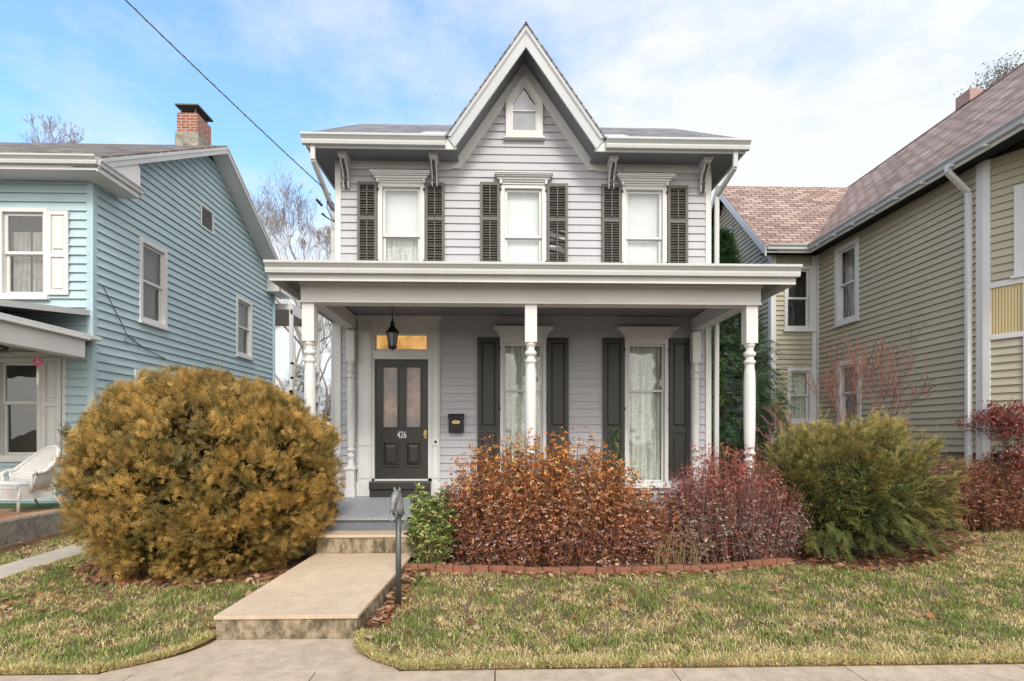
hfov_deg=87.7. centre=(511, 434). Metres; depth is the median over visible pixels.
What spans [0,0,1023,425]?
sky
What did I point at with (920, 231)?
house
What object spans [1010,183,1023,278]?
window
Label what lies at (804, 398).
window
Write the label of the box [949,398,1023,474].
maple tree
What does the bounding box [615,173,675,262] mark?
window
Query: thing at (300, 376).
tree
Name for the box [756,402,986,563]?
yew bush
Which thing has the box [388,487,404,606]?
hitching post
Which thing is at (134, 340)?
wall cable
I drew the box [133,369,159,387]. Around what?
window
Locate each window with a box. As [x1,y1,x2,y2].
[0,207,50,299]
[0,358,40,461]
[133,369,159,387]
[136,236,170,331]
[227,294,254,360]
[369,169,430,260]
[494,171,553,261]
[494,326,553,481]
[504,74,544,140]
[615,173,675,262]
[617,326,678,487]
[783,266,814,331]
[787,368,812,424]
[832,237,859,328]
[834,357,861,426]
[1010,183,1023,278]
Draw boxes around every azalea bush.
[403,481,460,563]
[428,425,663,568]
[604,484,684,563]
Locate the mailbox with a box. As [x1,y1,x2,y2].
[448,414,463,432]
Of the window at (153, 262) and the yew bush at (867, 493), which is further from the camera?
the window at (153, 262)
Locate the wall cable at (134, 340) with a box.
[103,286,165,358]
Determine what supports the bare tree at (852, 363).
on the ground at (296, 561)
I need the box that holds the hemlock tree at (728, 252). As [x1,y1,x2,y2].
[711,225,802,488]
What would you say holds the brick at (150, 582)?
on the ground at (296, 561)
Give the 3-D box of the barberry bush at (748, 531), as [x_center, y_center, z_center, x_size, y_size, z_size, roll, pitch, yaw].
[2.783,0.834,6.790,2.148,1.554,1.300,0,0,-2]
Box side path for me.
[0,542,89,579]
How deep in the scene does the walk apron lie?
4.08 m
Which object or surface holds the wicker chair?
on the house at (170, 248)
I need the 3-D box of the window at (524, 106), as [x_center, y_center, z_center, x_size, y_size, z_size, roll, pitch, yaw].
[0.212,-5.657,9.208,0.714,1.103,0.099,0,0,-2]
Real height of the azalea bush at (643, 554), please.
0.980 m
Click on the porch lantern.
(392, 331)
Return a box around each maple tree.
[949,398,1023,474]
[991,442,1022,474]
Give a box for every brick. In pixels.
[91,575,100,580]
[141,581,157,584]
[177,581,195,584]
[255,577,272,581]
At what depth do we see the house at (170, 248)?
9.62 m
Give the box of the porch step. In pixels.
[315,530,415,562]
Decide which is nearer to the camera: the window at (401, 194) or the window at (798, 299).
the window at (401, 194)
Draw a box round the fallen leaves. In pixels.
[0,522,1023,664]
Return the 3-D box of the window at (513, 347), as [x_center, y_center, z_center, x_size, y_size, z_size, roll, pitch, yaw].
[0.200,-0.464,9.252,1.036,2.778,0.346,0,0,-2]
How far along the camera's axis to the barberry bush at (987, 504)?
7.84 m
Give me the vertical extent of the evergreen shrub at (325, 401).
4.722 m
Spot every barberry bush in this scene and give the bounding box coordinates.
[650,439,815,563]
[924,448,1023,532]
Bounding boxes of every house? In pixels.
[0,103,320,547]
[263,22,802,553]
[711,62,1023,495]
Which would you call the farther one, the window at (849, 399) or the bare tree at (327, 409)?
the bare tree at (327, 409)
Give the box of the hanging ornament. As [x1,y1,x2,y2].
[32,352,42,389]
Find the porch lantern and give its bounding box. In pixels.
[386,306,398,350]
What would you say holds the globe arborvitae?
on the ground at (296, 561)
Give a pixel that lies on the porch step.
(363, 541)
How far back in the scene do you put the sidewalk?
3.81 m
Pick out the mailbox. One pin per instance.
(456, 423)
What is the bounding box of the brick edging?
[403,558,792,574]
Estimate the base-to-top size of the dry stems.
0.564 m
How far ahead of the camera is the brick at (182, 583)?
5.58 m
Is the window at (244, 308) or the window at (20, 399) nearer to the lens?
the window at (20, 399)
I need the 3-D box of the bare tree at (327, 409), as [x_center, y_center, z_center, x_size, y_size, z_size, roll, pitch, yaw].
[-7.281,-2.290,20.694,6.177,7.841,6.681,0,0,-2]
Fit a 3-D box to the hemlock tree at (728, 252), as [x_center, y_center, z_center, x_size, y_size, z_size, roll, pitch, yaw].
[4.808,-1.550,12.331,3.830,6.560,3.759,0,0,-2]
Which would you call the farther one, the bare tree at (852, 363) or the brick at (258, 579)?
the bare tree at (852, 363)
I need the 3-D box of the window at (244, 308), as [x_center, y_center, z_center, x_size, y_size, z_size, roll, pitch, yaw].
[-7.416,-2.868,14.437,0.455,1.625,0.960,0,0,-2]
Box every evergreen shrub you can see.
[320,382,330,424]
[605,423,624,493]
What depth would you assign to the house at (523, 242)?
9.20 m
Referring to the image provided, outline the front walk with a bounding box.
[214,553,412,639]
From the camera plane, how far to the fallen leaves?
5.77 m
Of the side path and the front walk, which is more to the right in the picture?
the front walk
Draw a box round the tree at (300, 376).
[281,367,330,441]
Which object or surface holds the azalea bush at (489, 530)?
on the ground at (296, 561)
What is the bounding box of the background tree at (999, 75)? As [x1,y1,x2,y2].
[953,50,1023,94]
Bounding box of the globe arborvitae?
[42,360,346,584]
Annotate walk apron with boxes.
[101,639,397,674]
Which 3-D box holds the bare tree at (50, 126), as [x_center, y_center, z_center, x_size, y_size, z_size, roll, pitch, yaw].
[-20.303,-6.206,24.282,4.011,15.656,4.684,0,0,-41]
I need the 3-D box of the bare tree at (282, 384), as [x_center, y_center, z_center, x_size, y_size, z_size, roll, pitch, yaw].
[-12.922,-4.641,30.139,9.996,12.532,5.864,0,0,44]
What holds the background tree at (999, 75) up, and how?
on the ground at (296, 561)
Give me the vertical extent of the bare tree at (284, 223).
11.769 m
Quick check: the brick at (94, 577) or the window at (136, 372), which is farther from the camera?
the window at (136, 372)
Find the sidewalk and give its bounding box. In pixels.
[0,664,1023,680]
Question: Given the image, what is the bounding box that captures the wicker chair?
[0,445,63,513]
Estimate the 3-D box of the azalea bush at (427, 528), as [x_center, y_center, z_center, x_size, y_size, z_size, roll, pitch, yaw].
[-0.948,1.037,6.337,0.687,1.060,0.619,0,0,-17]
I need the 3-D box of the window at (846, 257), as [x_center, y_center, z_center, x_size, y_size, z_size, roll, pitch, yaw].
[7.820,-3.447,12.203,0.455,1.865,0.880,0,0,-2]
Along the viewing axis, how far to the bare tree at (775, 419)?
8.73 m
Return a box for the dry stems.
[637,518,739,564]
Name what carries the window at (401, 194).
in the house at (523, 242)
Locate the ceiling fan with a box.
[0,344,38,354]
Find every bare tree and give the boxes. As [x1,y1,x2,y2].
[19,113,85,142]
[249,162,330,356]
[275,241,330,390]
[276,298,330,428]
[741,401,800,462]
[793,323,935,425]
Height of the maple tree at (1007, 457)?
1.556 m
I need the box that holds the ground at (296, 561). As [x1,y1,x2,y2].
[0,468,1023,680]
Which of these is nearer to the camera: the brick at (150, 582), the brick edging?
the brick at (150, 582)
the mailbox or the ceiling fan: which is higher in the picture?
the ceiling fan
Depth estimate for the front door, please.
9.24 m
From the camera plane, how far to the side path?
6.50 m
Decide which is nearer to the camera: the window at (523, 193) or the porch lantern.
the porch lantern
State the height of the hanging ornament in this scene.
0.580 m
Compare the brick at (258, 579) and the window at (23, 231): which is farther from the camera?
the window at (23, 231)
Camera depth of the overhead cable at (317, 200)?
7.43 m
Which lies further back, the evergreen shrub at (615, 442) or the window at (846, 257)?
the window at (846, 257)
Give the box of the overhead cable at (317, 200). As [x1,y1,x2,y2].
[125,0,334,221]
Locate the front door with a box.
[375,360,428,478]

